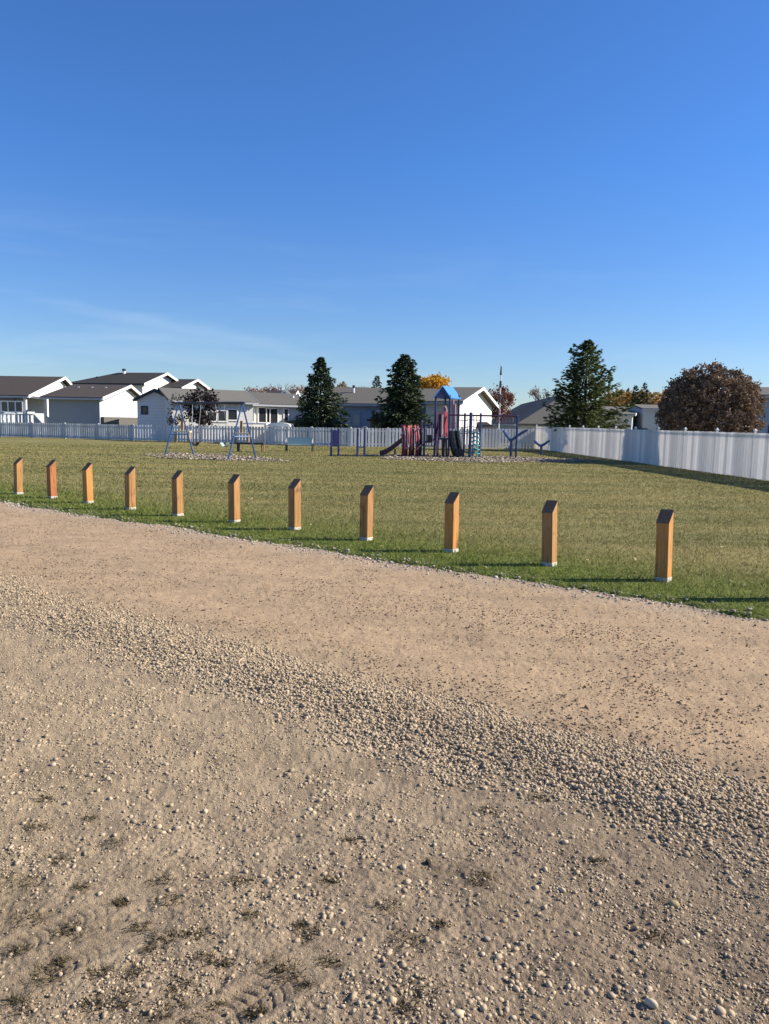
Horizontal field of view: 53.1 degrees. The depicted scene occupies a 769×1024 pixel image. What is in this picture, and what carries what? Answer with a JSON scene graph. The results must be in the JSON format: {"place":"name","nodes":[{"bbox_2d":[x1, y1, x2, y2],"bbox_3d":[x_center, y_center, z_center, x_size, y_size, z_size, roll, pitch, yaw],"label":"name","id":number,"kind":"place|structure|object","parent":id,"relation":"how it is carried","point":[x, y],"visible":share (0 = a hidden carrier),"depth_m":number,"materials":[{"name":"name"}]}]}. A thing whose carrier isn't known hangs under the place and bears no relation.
{"place":"outdoors","nodes":[
{"label":"outdoors","id":0,"kind":"place"},
{"bbox_2d":[173,419,191,442],"bbox_3d":[-13.328,-5.335,50.753,1.093,1.563,0.500,1,7,0],"label":"chair","id":1,"kind":"object","parent":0,"point":[182,428],"visible":0.8,"depth_m":50.65,"materials":[{"name":"beige wood"}]},
{"bbox_2d":[233,421,248,443],"bbox_3d":[-9.205,-5.100,49.563,1.035,1.527,0.500,1,7,0],"label":"chair","id":2,"kind":"object","parent":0,"point":[241,426],"visible":0.73,"depth_m":49.45,"materials":[{"name":"beige wood"}]},
{"bbox_2d":[367,419,382,442],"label":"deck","id":3,"kind":"structure","parent":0,"point":[371,424],"depth_m":54.54,"materials":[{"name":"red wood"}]},
{"bbox_2d":[0,502,768,1023],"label":"gravel road","id":4,"kind":"structure","parent":0,"point":[98,948],"depth_m":3.24,"materials":[{"name":"beige gravel"}]},
{"bbox_2d":[0,793,678,1023],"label":"dry weeds","id":5,"kind":"object","parent":4,"relation":"on","point":[256,1012],"visible":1,"depth_m":2.33,"materials":[{"name":"plant"}]},
{"bbox_2d":[0,652,757,1023],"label":"stones","id":6,"kind":"object","parent":4,"relation":"on","point":[720,1010],"visible":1,"depth_m":2.81,"materials":[{"name":"beige stone"}]},
{"bbox_2d":[0,569,768,872],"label":"pebble ridge","id":7,"kind":"structure","parent":4,"relation":"on","point":[467,718],"depth_m":3.99,"materials":[{"name":"grey gravel"}]},
{"bbox_2d":[0,595,768,1023],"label":"scattered pebbles","id":8,"kind":"object","parent":4,"relation":"on","point":[458,1013],"visible":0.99,"depth_m":2.72,"materials":[{"name":"beige gravel"}]},
{"bbox_2d":[0,503,768,800],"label":"road grit","id":9,"kind":"object","parent":4,"relation":"on","point":[576,699],"visible":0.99,"depth_m":5.63,"materials":[{"name":"beige gravel"}]},
{"bbox_2d":[2,499,767,621],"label":"edge chips","id":10,"kind":"object","parent":4,"relation":"on","point":[344,558],"visible":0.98,"depth_m":8.86,"materials":[{"name":"grey gravel"}]},
{"bbox_2d":[645,998,657,1008],"bbox_3d":[0.742,1.366,2.141,0.037,0.025,0.022,6,8,37],"label":"stone","id":11,"kind":"object","parent":4,"relation":"on","point":[651,1003],"visible":1,"depth_m":2.13,"materials":[{"name":"white stone"}]},
{"bbox_2d":[669,900,679,907],"bbox_3d":[0.980,1.326,2.606,0.033,0.017,0.031,1,7,0],"label":"stone","id":12,"kind":"object","parent":4,"relation":"on","point":[674,903],"visible":1,"depth_m":2.60,"materials":[{"name":"beige stone"}]},
{"bbox_2d":[0,433,768,619],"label":"lawn","id":13,"kind":"structure","parent":0,"point":[6,440],"depth_m":14.22,"materials":[{"name":"green plant"}]},
{"bbox_2d":[13,457,22,493],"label":"wooden bollard","id":14,"kind":"object","parent":13,"relation":"on","point":[18,473],"visible":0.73,"depth_m":15.43,"materials":[{"name":"orange wood"}]},
{"bbox_2d":[0,376,71,433],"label":"house","id":15,"kind":"structure","parent":13,"relation":"on","point":[21,401],"depth_m":66.02,"materials":[{"name":"grey"}]},
{"bbox_2d":[0,401,22,412],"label":"window","id":16,"kind":"structure","parent":15,"relation":"in","point":[6,406],"depth_m":63.53,"materials":[{"name":"white"}]},
{"bbox_2d":[46,460,57,497],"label":"wooden bollard","id":17,"kind":"object","parent":13,"relation":"on","point":[51,480],"visible":0.77,"depth_m":14.80,"materials":[{"name":"orange wood"}]},
{"bbox_2d":[0,421,133,440],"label":"board fence","id":18,"kind":"object","parent":13,"relation":"on","point":[15,429],"visible":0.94,"depth_m":54.72,"materials":[{"name":"white wood"}]},
{"bbox_2d":[82,463,93,502],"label":"wooden bollard","id":19,"kind":"object","parent":13,"relation":"on","point":[87,478],"visible":0.75,"depth_m":14.06,"materials":[{"name":"brown wood"}]},
{"bbox_2d":[39,384,141,436],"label":"house","id":20,"kind":"structure","parent":13,"relation":"on","point":[91,404],"depth_m":60.16,"materials":[{"name":"grey"}]},
{"bbox_2d":[71,369,177,393],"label":"house","id":21,"kind":"structure","parent":13,"relation":"on","point":[142,383],"depth_m":77.07,"materials":[{"name":"white"}]},
{"bbox_2d":[124,466,135,509],"bbox_3d":[-4.376,-0.379,13.242,0.136,0.800,0.140,7,9,37],"label":"wooden bollard","id":22,"kind":"object","parent":13,"relation":"on","point":[130,494],"visible":0.77,"depth_m":13.20,"materials":[{"name":"orange wood"}]},
{"bbox_2d":[132,388,163,439],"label":"shed","id":23,"kind":"structure","parent":13,"relation":"on","point":[150,407],"depth_m":56.64,"materials":[{"name":"wood"}]},
{"bbox_2d":[141,406,147,414],"bbox_3d":[-17.636,-7.477,56.576,0.500,0.620,0.061,0,7,-6],"label":"window","id":24,"kind":"structure","parent":23,"relation":"in","point":[144,409],"depth_m":56.58,"materials":[{"name":"grey glass"}]},
{"bbox_2d":[166,394,186,426],"bbox_3d":[-14.551,-6.632,54.109,1.771,3.532,1.399,1,7,0],"label":"dark leaved shrub","id":25,"kind":"object","parent":13,"relation":"on","point":[178,419],"visible":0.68,"depth_m":53.94,"materials":[{"name":"brown plant"}]},
{"bbox_2d":[171,470,183,515],"bbox_3d":[-3.359,-0.273,12.489,0.136,0.800,0.140,6,9,36],"label":"wooden bollard","id":26,"kind":"object","parent":13,"relation":"on","point":[177,492],"visible":0.77,"depth_m":12.45,"materials":[{"name":"orange wood"}]},
{"bbox_2d":[161,379,209,388],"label":"house","id":27,"kind":"structure","parent":13,"relation":"on","point":[187,383],"depth_m":79.88,"materials":[{"name":"white paint"}]},
{"bbox_2d":[178,383,220,432],"bbox_3d":[-12.506,-6.654,52.070,2.909,4.127,2.319,1,7,0],"label":"dark leaved tree","id":28,"kind":"object","parent":13,"relation":"on","point":[202,416],"visible":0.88,"depth_m":51.88,"materials":[{"name":"brown plant"}]},
{"bbox_2d":[158,387,258,440],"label":"house","id":29,"kind":"structure","parent":13,"relation":"on","point":[231,413],"depth_m":56.65,"materials":[{"name":"white"}]},
{"bbox_2d":[206,411,217,421],"bbox_3d":[-12.551,-6.957,56.058,0.900,0.800,0.061,-3,8,-29],"label":"window","id":30,"kind":"structure","parent":29,"relation":"in","point":[213,415],"depth_m":56.11,"materials":[{"name":"white"}]},
{"bbox_2d":[216,410,227,421],"bbox_3d":[-11.897,-7.036,56.412,0.900,0.900,0.061,-3,8,-29],"label":"window","id":31,"kind":"structure","parent":29,"relation":"in","point":[221,415],"depth_m":56.41,"materials":[{"name":"white"}]},
{"bbox_2d":[226,408,237,420],"bbox_3d":[-11.234,-7.165,56.764,0.900,0.900,0.061,-3,8,-29],"label":"window","id":32,"kind":"structure","parent":29,"relation":"in","point":[232,413],"depth_m":56.77,"materials":[{"name":"white"}]},
{"bbox_2d":[144,452,290,461],"bbox_3d":[-7.166,-2.280,31.776,4.306,0.194,7.541,-3,8,-33],"label":"chip bed","id":33,"kind":"object","parent":13,"relation":"on","point":[224,457],"visible":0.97,"depth_m":31.45,"materials":[{"name":"beige gravel"}]},
{"bbox_2d":[164,402,256,459],"bbox_3d":[-7.118,-3.334,31.679,4.585,2.361,1.736,7,9,42],"label":"swing set","id":34,"kind":"object","parent":33,"relation":"on","point":[197,443],"visible":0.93,"depth_m":31.48,"materials":[{"name":"blue metal"}]},
{"bbox_2d":[228,474,240,522],"bbox_3d":[-2.313,-0.177,11.841,0.136,0.800,0.140,5,8,35],"label":"wooden bollard","id":35,"kind":"object","parent":13,"relation":"on","point":[234,498],"visible":0.78,"depth_m":11.80,"materials":[{"name":"orange wood"}]},
{"bbox_2d":[236,442,264,451],"bbox_3d":[-6.665,-3.215,38.299,1.396,0.490,0.400,2,7,4],"label":"bench","id":36,"kind":"object","parent":13,"relation":"on","point":[249,443],"visible":0.91,"depth_m":38.11,"materials":[{"name":"grey paint"}]},
{"bbox_2d":[244,385,265,392],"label":"bare tree","id":37,"kind":"object","parent":13,"relation":"on","point":[251,390],"visible":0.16,"depth_m":98.21,"materials":[{"name":"brown plant"}]},
{"bbox_2d":[243,423,293,443],"bbox_3d":[-7.690,-5.219,51.257,3.056,1.480,2.200,1,7,0],"label":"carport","id":38,"kind":"object","parent":13,"relation":"on","point":[282,425],"visible":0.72,"depth_m":50.16,"materials":[{"name":"white"}]},
{"bbox_2d":[257,386,280,392],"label":"bare tree","id":39,"kind":"object","parent":13,"relation":"on","point":[266,389],"visible":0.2,"depth_m":103.04,"materials":[{"name":"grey plant"}]},
{"bbox_2d":[248,392,307,439],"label":"house","id":40,"kind":"structure","parent":13,"relation":"on","point":[275,407],"depth_m":62.16,"materials":[{"name":"white"}]},
{"bbox_2d":[253,407,254,422],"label":"window","id":41,"kind":"structure","parent":40,"relation":"in","point":[253,407],"depth_m":60.89,"materials":[{"name":"white"}]},
{"bbox_2d":[258,407,270,422],"bbox_3d":[-9.591,-7.720,61.373,1.100,1.300,0.061,-3,8,-33],"label":"window","id":42,"kind":"structure","parent":40,"relation":"in","point":[261,410],"depth_m":61.34,"materials":[{"name":"white"}]},
{"bbox_2d":[266,408,278,422],"bbox_3d":[-9.009,-7.654,61.761,1.100,1.400,0.061,-3,8,-33],"label":"window","id":43,"kind":"structure","parent":40,"relation":"in","point":[274,411],"depth_m":61.84,"materials":[{"name":"white"}]},
{"bbox_2d":[283,408,288,421],"bbox_3d":[-7.968,-7.861,62.412,0.500,1.100,0.061,-3,8,-33],"label":"window","id":44,"kind":"structure","parent":40,"relation":"in","point":[285,410],"depth_m":62.40,"materials":[{"name":"white"}]},
{"bbox_2d":[267,390,299,395],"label":"house","id":45,"kind":"structure","parent":13,"relation":"on","point":[280,391],"depth_m":91.49,"materials":[{"name":"grey"}]},
{"bbox_2d":[288,479,300,529],"bbox_3d":[-1.306,-0.079,11.158,0.136,0.800,0.140,6,9,39],"label":"wooden bollard","id":46,"kind":"object","parent":13,"relation":"on","point":[294,504],"visible":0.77,"depth_m":11.12,"materials":[{"name":"orange wood"}]},
{"bbox_2d":[278,437,313,450],"bbox_3d":[-4.590,-3.482,39.856,1.896,0.740,0.585,1,7,2],"label":"park bench","id":47,"kind":"object","parent":13,"relation":"on","point":[294,441],"visible":0.96,"depth_m":40.03,"materials":[{"name":"teal"}]},
{"bbox_2d":[287,384,306,395],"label":"bare tree","id":48,"kind":"object","parent":13,"relation":"on","point":[297,389],"visible":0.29,"depth_m":99.90,"materials":[{"name":"brown plant"}]},
{"bbox_2d":[285,357,353,443],"bbox_3d":[-4.421,-7.597,53.473,5.208,6.351,5.277,1,7,0],"label":"spruce tree","id":49,"kind":"object","parent":13,"relation":"on","point":[313,416],"visible":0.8,"depth_m":52.96,"materials":[{"name":"green plant"}]},
{"bbox_2d":[132,424,533,448],"bbox_3d":[-3.918,-4.994,50.501,27.473,1.510,3.474,2,7,5],"label":"picket fence","id":50,"kind":"object","parent":13,"relation":"on","point":[271,434],"visible":0.68,"depth_m":50.38,"materials":[{"name":"white plastic"}]},
{"bbox_2d":[330,428,339,455],"bbox_3d":[-2.261,-3.134,35.108,0.456,1.333,0.117,-1,7,-20],"label":"panel stand","id":51,"kind":"object","parent":13,"relation":"on","point":[334,438],"visible":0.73,"depth_m":35.07,"materials":[{"name":"blue metal"}]},
{"bbox_2d":[332,381,346,391],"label":"orange tree","id":52,"kind":"object","parent":13,"relation":"on","point":[342,384],"visible":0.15,"depth_m":78.77,"materials":[{"name":"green plant"}]},
{"bbox_2d":[356,426,367,456],"bbox_3d":[-1.018,-3.177,35.099,0.527,1.467,0.211,1,7,-4],"label":"panel stand","id":53,"kind":"object","parent":13,"relation":"on","point":[358,446],"visible":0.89,"depth_m":35.06,"materials":[{"name":"blue metal"}]},
{"bbox_2d":[359,485,373,540],"bbox_3d":[-0.243,0.040,10.309,0.136,0.800,0.140,5,7,34],"label":"wooden bollard","id":54,"kind":"object","parent":13,"relation":"on","point":[366,513],"visible":0.76,"depth_m":10.27,"materials":[{"name":"orange wood"}]},
{"bbox_2d":[371,376,381,387],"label":"spruce tree","id":55,"kind":"object","parent":13,"relation":"on","point":[377,384],"visible":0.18,"depth_m":83.84,"materials":[{"name":"green plant"}]},
{"bbox_2d":[330,385,438,442],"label":"house","id":56,"kind":"structure","parent":13,"relation":"on","point":[360,405],"depth_m":59.85,"materials":[{"name":"grey"}]},
{"bbox_2d":[351,413,360,426],"bbox_3d":[-2.216,-7.144,59.791,0.700,1.000,0.061,1,7,2],"label":"window","id":57,"kind":"structure","parent":56,"relation":"in","point":[355,418],"depth_m":59.79,"materials":[{"name":"blue"}]},
{"bbox_2d":[367,354,433,445],"bbox_3d":[1.285,-7.474,51.922,5.106,6.306,4.703,1,7,0],"label":"spruce tree","id":58,"kind":"object","parent":13,"relation":"on","point":[392,415],"visible":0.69,"depth_m":51.45,"materials":[{"name":"green plant"}]},
{"bbox_2d":[32,461,768,585],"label":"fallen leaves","id":59,"kind":"object","parent":13,"relation":"on","point":[516,528],"visible":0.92,"depth_m":11.78,"materials":[{"name":"brown plant"}]},
{"bbox_2d":[417,372,451,388],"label":"yellow tree","id":60,"kind":"object","parent":13,"relation":"on","point":[433,381],"visible":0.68,"depth_m":92.60,"materials":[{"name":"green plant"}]},
{"bbox_2d":[444,492,459,552],"bbox_3d":[0.826,0.156,9.491,0.136,0.800,0.140,4,6,37],"label":"wooden bollard","id":61,"kind":"object","parent":13,"relation":"on","point":[451,525],"visible":0.81,"depth_m":9.45,"materials":[{"name":"brown wood"}]},
{"bbox_2d":[422,387,498,443],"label":"house","id":62,"kind":"structure","parent":13,"relation":"on","point":[476,400],"depth_m":58.77,"materials":[{"name":"white"}]},
{"bbox_2d":[365,453,598,462],"bbox_3d":[4.487,-2.460,35.212,10.902,0.237,7.136,1,7,0],"label":"chip bed","id":63,"kind":"object","parent":13,"relation":"on","point":[485,459],"visible":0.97,"depth_m":34.53,"materials":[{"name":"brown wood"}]},
{"bbox_2d":[380,386,517,457],"bbox_3d":[3.062,-4.218,36.389,6.526,3.406,2.079,1,7,0],"label":"play structure","id":64,"kind":"object","parent":63,"relation":"on","point":[456,447],"visible":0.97,"depth_m":35.97,"materials":[{"name":"blue metal"}]},
{"bbox_2d":[475,422,496,446],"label":"shed","id":65,"kind":"structure","parent":13,"relation":"on","point":[486,425],"depth_m":53.33,"materials":[{"name":"grey"}]},
{"bbox_2d":[498,364,501,427],"bbox_3d":[7.989,-7.356,53.490,0.176,5.763,0.167,4,7,22],"label":"flagpole","id":66,"kind":"object","parent":13,"relation":"on","point":[500,387],"visible":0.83,"depth_m":53.35,"materials":[{"name":"white metal"}]},
{"bbox_2d":[488,383,516,427],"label":"rust red tree","id":67,"kind":"object","parent":13,"relation":"on","point":[507,396],"visible":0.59,"depth_m":82.71,"materials":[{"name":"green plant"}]},
{"bbox_2d":[503,429,527,455],"bbox_3d":[6.558,-3.456,38.793,1.283,1.455,0.140,1,7,0],"label":"balance post","id":68,"kind":"object","parent":13,"relation":"on","point":[512,439],"visible":0.86,"depth_m":38.71,"materials":[{"name":"blue metal"}]},
{"bbox_2d":[528,385,551,400],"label":"bare tree","id":69,"kind":"object","parent":13,"relation":"on","point":[534,392],"visible":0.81,"depth_m":88.46,"materials":[{"name":"grey plant"}]},
{"bbox_2d":[534,440,549,454],"bbox_3d":[8.384,-3.415,41.113,0.889,0.907,0.140,1,7,0],"label":"balance post","id":70,"kind":"object","parent":13,"relation":"on","point":[541,445],"visible":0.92,"depth_m":41.04,"materials":[{"name":"blue metal"}]},
{"bbox_2d":[541,500,557,566],"bbox_3d":[1.859,0.270,8.682,0.136,0.800,0.140,3,6,37],"label":"wooden bollard","id":71,"kind":"object","parent":13,"relation":"on","point":[549,534],"visible":0.76,"depth_m":8.64,"materials":[{"name":"orange wood"}]},
{"bbox_2d":[491,393,630,443],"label":"house","id":72,"kind":"structure","parent":13,"relation":"on","point":[532,414],"depth_m":67.80,"materials":[{"name":"grey"}]},
{"bbox_2d":[542,339,635,430],"bbox_3d":[12.263,-7.097,47.459,5.487,7.001,4.911,7,9,40],"label":"pine tree","id":73,"kind":"object","parent":13,"relation":"on","point":[592,417],"visible":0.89,"depth_m":47.04,"materials":[{"name":"green plant"}]},
{"bbox_2d":[603,406,637,428],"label":"house","id":74,"kind":"structure","parent":13,"relation":"on","point":[630,415],"depth_m":81.95,"materials":[{"name":"white"}]},
{"bbox_2d":[625,404,662,429],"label":"house","id":75,"kind":"structure","parent":13,"relation":"on","point":[644,418],"depth_m":83.44,"materials":[{"name":"grey"}]},
{"bbox_2d":[535,425,768,480],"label":"vinyl fence","id":76,"kind":"object","parent":13,"relation":"on","point":[746,455],"visible":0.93,"depth_m":30.61,"materials":[{"name":"white plastic"}]},
{"bbox_2d":[654,509,673,582],"bbox_3d":[2.881,0.376,7.935,0.136,0.800,0.140,4,6,39],"label":"wooden bollard","id":77,"kind":"object","parent":13,"relation":"on","point":[664,545],"visible":0.8,"depth_m":7.89,"materials":[{"name":"brown wood"}]},
{"bbox_2d":[654,358,767,432],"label":"round bush tree","id":78,"kind":"object","parent":13,"relation":"on","point":[693,389],"visible":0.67,"depth_m":32.96,"materials":[{"name":"brown plant"}]},
{"bbox_2d":[718,387,768,432],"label":"house","id":79,"kind":"structure","parent":13,"relation":"on","point":[765,391],"depth_m":51.59,"materials":[{"name":"white"}]},
{"bbox_2d":[0,0,768,421],"label":"sky","id":80,"kind":"structure","parent":0,"point":[222,194],"materials":[{"name":"blue"}]},
{"label":"ground","id":81,"kind":"structure","parent":0,"visible":0},
{"bbox_2d":[630,385,641,403],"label":"spruce tree","id":82,"kind":"object","parent":81,"relation":"on","point":[634,396],"visible":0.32,"depth_m":157.93,"materials":[{"name":"green plant"}]},
{"bbox_2d":[637,382,649,404],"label":"spruce tree","id":83,"kind":"object","parent":81,"relation":"on","point":[644,395],"visible":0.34,"depth_m":157.97,"materials":[{"name":"green plant"}]},
{"bbox_2d":[599,387,714,429],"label":"wood","id":84,"kind":"object","parent":81,"relation":"on","point":[625,398],"visible":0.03,"depth_m":175.51,"materials":[{"name":"orange plant"}]}
]}

